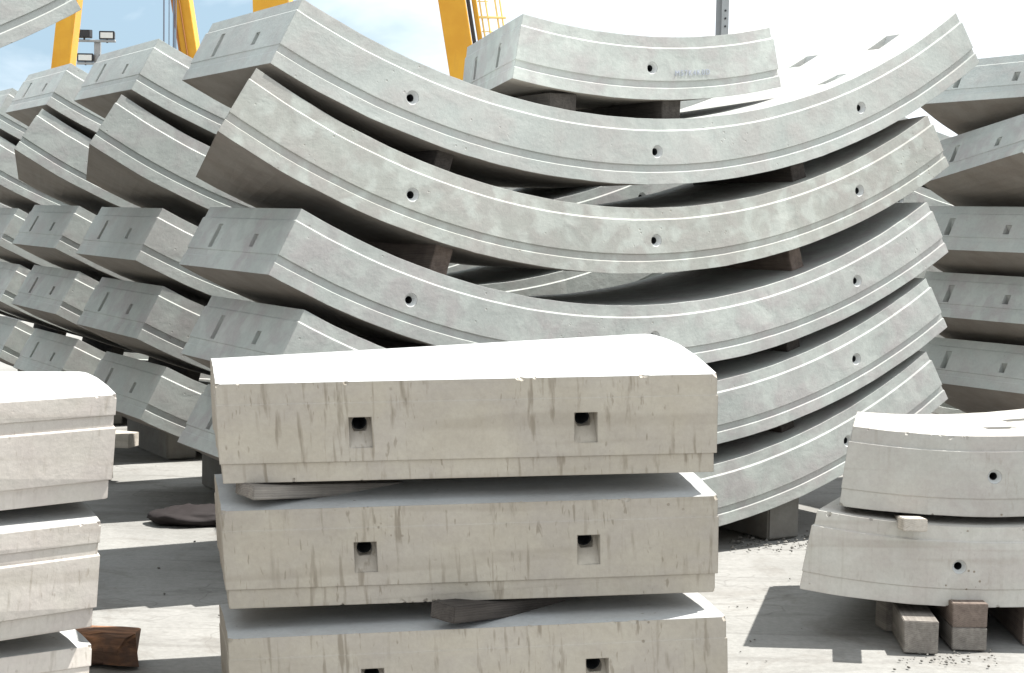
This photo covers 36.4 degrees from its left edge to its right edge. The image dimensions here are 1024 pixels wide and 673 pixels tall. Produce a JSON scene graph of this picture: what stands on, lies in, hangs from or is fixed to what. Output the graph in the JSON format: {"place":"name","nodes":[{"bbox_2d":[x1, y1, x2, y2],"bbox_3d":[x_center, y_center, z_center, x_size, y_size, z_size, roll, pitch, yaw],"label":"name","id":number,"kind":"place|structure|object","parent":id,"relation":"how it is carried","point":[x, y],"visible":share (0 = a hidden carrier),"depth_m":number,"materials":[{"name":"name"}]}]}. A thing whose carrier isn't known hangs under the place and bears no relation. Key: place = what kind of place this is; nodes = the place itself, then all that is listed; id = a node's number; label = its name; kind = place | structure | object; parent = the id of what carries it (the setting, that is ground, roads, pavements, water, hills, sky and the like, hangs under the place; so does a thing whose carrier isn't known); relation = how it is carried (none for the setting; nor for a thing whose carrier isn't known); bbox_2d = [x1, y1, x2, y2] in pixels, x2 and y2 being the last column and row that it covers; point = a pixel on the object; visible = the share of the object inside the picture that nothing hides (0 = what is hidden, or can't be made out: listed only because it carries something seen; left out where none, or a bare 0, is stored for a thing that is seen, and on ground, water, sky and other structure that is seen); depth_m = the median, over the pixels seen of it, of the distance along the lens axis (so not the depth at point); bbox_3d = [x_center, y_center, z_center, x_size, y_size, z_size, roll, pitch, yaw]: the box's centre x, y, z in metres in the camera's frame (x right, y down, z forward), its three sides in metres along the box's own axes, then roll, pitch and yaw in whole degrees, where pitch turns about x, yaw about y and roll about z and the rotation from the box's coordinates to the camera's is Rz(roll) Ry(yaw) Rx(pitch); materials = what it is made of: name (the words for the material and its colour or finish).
{"place":"outdoors","nodes":[
{"label":"outdoors","id":0,"kind":"place"},
{"bbox_2d":[114,431,138,447],"bbox_3d":[-2.450,0.604,9.246,0.450,0.087,0.133,2,4,13],"label":"timber block","id":1,"kind":"object","parent":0,"point":[126,439],"depth_m":9.15,"materials":[{"name":"beige wood"}]},
{"bbox_2d":[0,314,1023,672],"bbox_3d":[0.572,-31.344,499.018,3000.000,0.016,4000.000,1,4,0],"label":"ground","id":2,"kind":"structure","parent":0,"point":[782,620],"depth_m":6.41,"materials":[{"name":"concrete"}]},
{"bbox_2d":[0,629,91,672],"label":"key segment","id":3,"kind":"object","parent":2,"relation":"on","point":[68,651],"visible":0.9,"depth_m":4.36,"materials":[{"name":"beige concrete"}]},
{"bbox_2d":[0,501,100,640],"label":"key segment","id":4,"kind":"object","parent":3,"relation":"on","point":[49,564],"visible":0.94,"depth_m":4.25,"materials":[{"name":"beige concrete"}]},
{"bbox_2d":[0,371,116,510],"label":"key segment","id":5,"kind":"object","parent":4,"relation":"on","point":[57,436],"visible":1,"depth_m":4.27,"materials":[{"name":"beige concrete"}]},
{"bbox_2d":[77,30,115,64],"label":"floodlight mast","id":6,"kind":"object","parent":2,"relation":"on","point":[92,58],"visible":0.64,"depth_m":44.83,"materials":[{"name":"metal"}]},
{"bbox_2d":[76,625,140,666],"bbox_3d":[-1.558,1.057,5.383,0.594,0.136,0.161,1,4,7],"label":"broken timber","id":7,"kind":"object","parent":2,"relation":"on","point":[115,645],"visible":0.4,"depth_m":5.30,"materials":[{"name":"brown wood"}]},
{"bbox_2d":[113,414,121,424],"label":"concrete plinth","id":8,"kind":"structure","parent":2,"relation":"on","point":[117,419],"depth_m":11.83,"materials":[{"name":"grey concrete"}]},
{"bbox_2d":[0,316,210,381],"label":"tunnel segment","id":9,"kind":"object","parent":8,"relation":"on","point":[15,334],"visible":0.14,"depth_m":11.33,"materials":[{"name":"concrete"}]},
{"bbox_2d":[0,262,89,338],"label":"tunnel segment","id":10,"kind":"object","parent":9,"relation":"on","point":[12,277],"visible":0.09,"depth_m":11.35,"materials":[{"name":"concrete"}]},
{"bbox_2d":[0,208,62,269],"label":"tunnel segment","id":11,"kind":"object","parent":10,"relation":"on","point":[12,220],"visible":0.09,"depth_m":11.30,"materials":[{"name":"concrete"}]},
{"bbox_2d":[0,136,70,213],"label":"tunnel segment","id":12,"kind":"object","parent":11,"relation":"on","point":[15,192],"visible":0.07,"depth_m":11.27,"materials":[{"name":"concrete"}]},
{"bbox_2d":[0,88,28,145],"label":"tunnel segment","id":13,"kind":"object","parent":12,"relation":"on","point":[12,130],"visible":0.06,"depth_m":11.20,"materials":[{"name":"concrete"}]},
{"bbox_2d":[82,337,123,354],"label":"timber spacer","id":14,"kind":"object","parent":9,"relation":"on","point":[103,347],"visible":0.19,"depth_m":12.00,"materials":[{"name":"wood"}]},
{"bbox_2d":[51,0,199,68],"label":"gantry crane","id":15,"kind":"object","parent":2,"relation":"on","point":[67,32],"visible":0.16,"depth_m":39.78,"materials":[{"name":"yellow paint"}]},
{"bbox_2d":[127,418,195,459],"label":"concrete plinth","id":16,"kind":"structure","parent":2,"relation":"on","point":[165,445],"depth_m":10.21,"materials":[{"name":"grey concrete"}]},
{"bbox_2d":[13,328,209,384],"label":"tunnel segment","id":17,"kind":"object","parent":16,"relation":"on","point":[43,350],"visible":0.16,"depth_m":9.86,"materials":[{"name":"concrete"}]},
{"bbox_2d":[12,265,141,353],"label":"tunnel segment","id":18,"kind":"object","parent":17,"relation":"on","point":[59,297],"visible":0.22,"depth_m":9.87,"materials":[{"name":"concrete"}]},
{"bbox_2d":[12,205,477,281],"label":"tunnel segment","id":19,"kind":"object","parent":18,"relation":"on","point":[54,234],"visible":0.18,"depth_m":9.84,"materials":[{"name":"concrete"}]},
{"bbox_2d":[14,109,516,214],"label":"tunnel segment","id":20,"kind":"object","parent":19,"relation":"on","point":[51,154],"visible":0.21,"depth_m":9.56,"materials":[{"name":"concrete"}]},
{"bbox_2d":[5,63,104,138],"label":"tunnel segment","id":21,"kind":"object","parent":20,"relation":"on","point":[54,91],"visible":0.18,"depth_m":9.61,"materials":[{"name":"concrete"}]},
{"bbox_2d":[148,357,200,381],"bbox_3d":[-2.281,0.201,10.512,0.098,0.158,0.821,16,-5,-31],"label":"timber spacer","id":22,"kind":"object","parent":17,"relation":"on","point":[193,375],"visible":0.14,"depth_m":10.26,"materials":[{"name":"wood"}]},
{"bbox_2d":[146,503,215,525],"bbox_3d":[-1.618,0.902,7.996,0.503,0.094,0.324,0,4,-11],"label":"sack","id":23,"kind":"object","parent":2,"relation":"on","point":[188,514],"visible":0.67,"depth_m":7.88,"materials":[{"name":"brown fabric"}]},
{"bbox_2d":[202,454,221,489],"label":"concrete plinth","id":24,"kind":"structure","parent":2,"relation":"on","point":[211,467],"depth_m":9.00,"materials":[{"name":"grey concrete"}]},
{"bbox_2d":[93,351,206,436],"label":"tunnel segment","id":25,"kind":"object","parent":24,"relation":"on","point":[159,397],"visible":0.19,"depth_m":8.05,"materials":[{"name":"concrete"}]},
{"bbox_2d":[76,277,210,375],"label":"tunnel segment","id":26,"kind":"object","parent":25,"relation":"on","point":[158,322],"visible":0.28,"depth_m":8.08,"materials":[{"name":"concrete"}]},
{"bbox_2d":[76,207,662,305],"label":"tunnel segment","id":27,"kind":"object","parent":26,"relation":"on","point":[145,245],"visible":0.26,"depth_m":8.36,"materials":[{"name":"concrete"}]},
{"bbox_2d":[86,94,682,225],"bbox_3d":[-0.646,-0.857,9.166,3.977,0.818,1.019,0,4,-31],"label":"tunnel segment","id":28,"kind":"object","parent":27,"relation":"on","point":[139,156],"visible":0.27,"depth_m":7.97,"materials":[{"name":"concrete"}]},
{"bbox_2d":[74,39,710,188],"bbox_3d":[-0.469,-1.327,9.236,3.968,0.946,1.019,0,4,-31],"label":"tunnel segment","id":29,"kind":"object","parent":28,"relation":"on","point":[148,76],"visible":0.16,"depth_m":7.99,"materials":[{"name":"concrete"}]},
{"bbox_2d":[253,0,505,79],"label":"gantry crane","id":30,"kind":"object","parent":2,"relation":"on","point":[456,27],"visible":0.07,"depth_m":25.80,"materials":[{"name":"yellow paint"}]},
{"bbox_2d":[219,592,727,672],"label":"key segment","id":31,"kind":"object","parent":2,"relation":"on","point":[667,633],"visible":0.86,"depth_m":4.54,"materials":[{"name":"concrete"}]},
{"bbox_2d":[214,472,718,608],"bbox_3d":[-0.210,0.597,5.005,1.480,0.345,1.129,-3,4,-9],"label":"key segment","id":32,"kind":"object","parent":31,"relation":"on","point":[431,540],"visible":0.85,"depth_m":4.57,"materials":[{"name":"beige concrete"}]},
{"bbox_2d":[236,480,403,499],"bbox_3d":[-0.440,0.464,4.804,0.846,0.043,0.121,2,2,-35],"label":"timber board","id":33,"kind":"object","parent":32,"relation":"on","point":[279,490],"visible":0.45,"depth_m":4.62,"materials":[{"name":"grey wood"}]},
{"bbox_2d":[210,334,717,483],"bbox_3d":[-0.239,0.221,5.073,1.490,0.364,1.375,-3,5,-8],"label":"key segment","id":34,"kind":"object","parent":32,"relation":"on","point":[627,404],"visible":1,"depth_m":4.54,"materials":[{"name":"beige concrete"}]},
{"bbox_2d":[431,597,577,623],"bbox_3d":[0.121,0.819,4.825,0.104,0.053,0.919,5,0,45],"label":"timber board","id":35,"kind":"object","parent":31,"relation":"on","point":[453,611],"visible":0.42,"depth_m":4.56,"materials":[{"name":"grey wood"}]},
{"bbox_2d":[157,530,997,669],"bbox_3d":[0.323,1.076,6.506,3.534,0.020,2.673,0,4,-12],"label":"rubble","id":36,"kind":"object","parent":2,"relation":"on","point":[792,547],"visible":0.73,"depth_m":7.56,"materials":[{"name":"concrete"}]},
{"bbox_2d":[719,498,798,539],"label":"concrete plinth","id":37,"kind":"structure","parent":2,"relation":"on","point":[779,522],"depth_m":7.82,"materials":[{"name":"grey concrete"}]},
{"bbox_2d":[177,351,947,525],"bbox_3d":[0.382,0.500,7.663,3.842,0.848,1.019,-1,4,-31],"label":"tunnel segment","id":38,"kind":"object","parent":37,"relation":"on","point":[756,473],"visible":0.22,"depth_m":7.72,"materials":[{"name":"grey concrete"}]},
{"bbox_2d":[181,278,946,443],"bbox_3d":[0.385,0.109,7.635,3.803,0.825,1.019,-1,4,-31],"label":"tunnel segment","id":39,"kind":"object","parent":38,"relation":"on","point":[762,391],"visible":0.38,"depth_m":7.63,"materials":[{"name":"grey concrete"}]},
{"bbox_2d":[357,335,424,348],"bbox_3d":[-0.502,0.047,7.106,0.097,0.143,0.793,17,-5,-31],"label":"timber spacer","id":40,"kind":"object","parent":39,"relation":"on","point":[386,344],"visible":0.05,"depth_m":7.12,"materials":[{"name":"wood"}]},
{"bbox_2d":[179,202,947,362],"bbox_3d":[0.383,-0.285,7.603,3.803,0.819,1.019,-1,4,-31],"label":"tunnel segment","id":41,"kind":"object","parent":39,"relation":"on","point":[308,262],"visible":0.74,"depth_m":7.00,"materials":[{"name":"grey concrete"}]},
{"bbox_2d":[365,242,452,274],"bbox_3d":[-0.499,-0.378,7.069,0.088,0.194,0.786,17,-5,-31],"label":"timber spacer","id":42,"kind":"object","parent":41,"relation":"on","point":[436,258],"visible":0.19,"depth_m":6.80,"materials":[{"name":"wood"}]},
{"bbox_2d":[196,68,948,273],"bbox_3d":[0.301,-0.727,7.520,3.977,0.818,1.019,-1,4,-31],"label":"tunnel segment","id":43,"kind":"object","parent":41,"relation":"on","point":[274,144],"visible":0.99,"depth_m":6.90,"materials":[{"name":"concrete"}]},
{"bbox_2d":[405,150,453,170],"bbox_3d":[-0.499,-0.804,7.032,0.083,0.161,0.835,17,-5,-31],"label":"timber spacer","id":44,"kind":"object","parent":43,"relation":"on","point":[440,159],"visible":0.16,"depth_m":6.68,"materials":[{"name":"wood"}]},
{"bbox_2d":[182,0,978,187],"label":"tunnel segment","id":45,"kind":"object","parent":43,"relation":"on","point":[837,90],"visible":0.94,"depth_m":7.00,"materials":[{"name":"grey concrete"}]},
{"bbox_2d":[514,93,575,110],"bbox_3d":[0.005,-1.099,7.643,0.153,0.127,0.904,-1,4,-31],"label":"timber spacer","id":46,"kind":"object","parent":45,"relation":"on","point":[563,101],"visible":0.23,"depth_m":7.27,"materials":[{"name":"wood"}]},
{"bbox_2d":[576,100,679,118],"bbox_3d":[0.543,-1.129,7.963,0.114,0.108,0.904,-1,4,-31],"label":"timber spacer","id":47,"kind":"object","parent":45,"relation":"on","point":[666,109],"visible":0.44,"depth_m":7.67,"materials":[{"name":"wood"}]},
{"bbox_2d":[463,14,780,109],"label":"key segment","id":48,"kind":"object","parent":47,"relation":"on","point":[523,55],"visible":0.94,"depth_m":7.44,"materials":[{"name":"grey concrete"}]},
{"bbox_2d":[693,162,805,184],"bbox_3d":[1.198,-0.868,8.030,0.091,0.148,0.812,-21,14,-28],"label":"timber spacer","id":49,"kind":"object","parent":43,"relation":"on","point":[793,173],"visible":0.34,"depth_m":7.79,"materials":[{"name":"wood"}]},
{"bbox_2d":[716,248,803,270],"bbox_3d":[1.203,-0.448,8.087,0.080,0.185,0.790,-21,14,-28],"label":"timber spacer","id":50,"kind":"object","parent":41,"relation":"on","point":[790,260],"visible":0.32,"depth_m":7.83,"materials":[{"name":"wood"}]},
{"bbox_2d":[767,338,799,351],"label":"timber spacer","id":51,"kind":"object","parent":39,"relation":"on","point":[789,346],"visible":0.12,"depth_m":7.79,"materials":[{"name":"wood"}]},
{"bbox_2d":[769,421,793,432],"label":"timber spacer","id":52,"kind":"object","parent":38,"relation":"on","point":[785,427],"visible":0.13,"depth_m":7.80,"materials":[{"name":"wood"}]},
{"bbox_2d":[875,600,892,630],"bbox_3d":[1.457,1.067,6.045,0.057,0.132,0.102,0,4,-11],"label":"timber block","id":53,"kind":"object","parent":2,"relation":"on","point":[883,618],"depth_m":6.01,"materials":[{"name":"wood"}]},
{"bbox_2d":[874,600,938,653],"bbox_3d":[1.540,1.067,6.156,0.128,0.122,0.953,1,4,6],"label":"timber block","id":54,"kind":"object","parent":2,"relation":"on","point":[915,628],"depth_m":5.69,"materials":[{"name":"grey wood"}]},
{"bbox_2d":[927,605,986,650],"bbox_3d":[1.708,1.083,6.212,0.129,0.088,0.952,1,4,3],"label":"timber block","id":55,"kind":"object","parent":2,"relation":"on","point":[962,638],"depth_m":5.74,"materials":[{"name":"grey wood"}]},
{"bbox_2d":[931,599,987,627],"bbox_3d":[1.701,0.996,6.207,0.132,0.091,0.953,1,4,2],"label":"timber block","id":56,"kind":"object","parent":55,"relation":"on","point":[964,613],"depth_m":5.74,"materials":[{"name":"wood"}]},
{"bbox_2d":[988,607,1023,644],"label":"timber block","id":57,"kind":"object","parent":2,"relation":"on","point":[1010,620],"depth_m":5.98,"materials":[{"name":"wood"}]},
{"bbox_2d":[800,496,1023,607],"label":"tunnel segment","id":58,"kind":"object","parent":57,"relation":"on","point":[872,554],"visible":0.84,"depth_m":5.79,"materials":[{"name":"grey concrete"}]},
{"bbox_2d":[894,514,927,531],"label":"timber spacer","id":59,"kind":"object","parent":58,"relation":"on","point":[912,522],"visible":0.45,"depth_m":5.61,"materials":[{"name":"beige wood"}]},
{"bbox_2d":[839,409,1023,516],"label":"tunnel segment","id":60,"kind":"object","parent":58,"relation":"on","point":[967,465],"visible":1,"depth_m":5.81,"materials":[{"name":"grey concrete"}]},
{"bbox_2d":[0,0,1023,136],"label":"sky","id":61,"kind":"structure","parent":0,"point":[412,29],"materials":[{"name":"white"}]},
{"bbox_2d":[715,0,728,34],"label":"steel column","id":62,"kind":"structure","parent":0,"point":[722,18],"depth_m":19.97,"materials":[{"name":"grey metal"}]},
{"bbox_3d":[-2.440,0.355,14.865,0.200,0.249,0.860,-1,4,-31],"label":"concrete plinth","id":63,"kind":"object","parent":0,"visible":0},
{"bbox_2d":[123,349,148,359],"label":"tunnel segment","id":64,"kind":"object","parent":63,"relation":"on","point":[132,354],"visible":0.02,"depth_m":13.73,"materials":[{"name":"concrete"}]},
{"bbox_2d":[0,310,35,323],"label":"tunnel segment","id":65,"kind":"object","parent":64,"relation":"on","point":[2,312],"depth_m":13.45,"materials":[{"name":"concrete"}]},
{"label":"tunnel segment","id":66,"kind":"object","parent":65,"relation":"on","visible":0},
{"bbox_2d":[0,202,11,207],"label":"tunnel segment","id":67,"kind":"object","parent":66,"relation":"on","point":[2,205],"depth_m":13.05,"materials":[{"name":"concrete"}]},
{"bbox_2d":[33,324,65,335],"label":"timber spacer","id":68,"kind":"object","parent":64,"relation":"on","point":[38,326],"visible":0.12,"depth_m":13.74,"materials":[{"name":"wood"}]},
{"bbox_3d":[3.376,0.746,9.735,0.200,0.355,0.860,-1,4,-31],"label":"concrete plinth","id":69,"kind":"object","parent":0,"visible":0},
{"bbox_2d":[918,337,1023,412],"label":"tunnel segment","id":70,"kind":"object","parent":69,"relation":"on","point":[977,377],"visible":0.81,"depth_m":9.33,"materials":[{"name":"concrete"}]},
{"bbox_2d":[924,271,1023,345],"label":"tunnel segment","id":71,"kind":"object","parent":70,"relation":"on","point":[982,308],"visible":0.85,"depth_m":9.32,"materials":[{"name":"concrete"}]},
{"bbox_2d":[929,206,1023,276],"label":"tunnel segment","id":72,"kind":"object","parent":71,"relation":"on","point":[983,240],"visible":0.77,"depth_m":9.28,"materials":[{"name":"concrete"}]},
{"bbox_2d":[924,114,1023,206],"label":"tunnel segment","id":73,"kind":"object","parent":72,"relation":"on","point":[986,166],"visible":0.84,"depth_m":9.24,"materials":[{"name":"concrete"}]},
{"bbox_2d":[921,54,1023,134],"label":"tunnel segment","id":74,"kind":"object","parent":73,"relation":"on","point":[986,91],"visible":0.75,"depth_m":9.27,"materials":[{"name":"concrete"}]},
{"bbox_3d":[4.244,0.570,12.462,0.200,0.379,0.860,-1,4,-31],"label":"concrete plinth","id":75,"kind":"object","parent":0,"visible":0},
{"bbox_2d":[932,403,965,413],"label":"tunnel segment","id":76,"kind":"object","parent":75,"relation":"on","point":[944,408],"visible":0.02,"depth_m":11.17,"materials":[{"name":"concrete"}]},
{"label":"tunnel segment","id":77,"kind":"object","parent":76,"relation":"on","visible":0},
{"bbox_2d":[915,265,941,277],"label":"tunnel segment","id":78,"kind":"object","parent":77,"relation":"on","point":[931,268],"visible":0.01,"depth_m":10.98,"materials":[{"name":"concrete"}]},
{"bbox_2d":[896,187,952,205],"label":"tunnel segment","id":79,"kind":"object","parent":78,"relation":"on","point":[928,196],"visible":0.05,"depth_m":10.92,"materials":[{"name":"concrete"}]},
{"bbox_2d":[900,117,949,189],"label":"tunnel segment","id":80,"kind":"object","parent":79,"relation":"on","point":[941,136],"visible":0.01,"depth_m":10.97,"materials":[{"name":"concrete"}]},
{"label":"timber spacer","id":81,"kind":"object","parent":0,"visible":0},
{"bbox_2d":[0,0,81,47],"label":"tunnel segment","id":82,"kind":"object","parent":81,"relation":"on","point":[20,19],"visible":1,"depth_m":6.97,"materials":[{"name":"concrete"}]}
]}

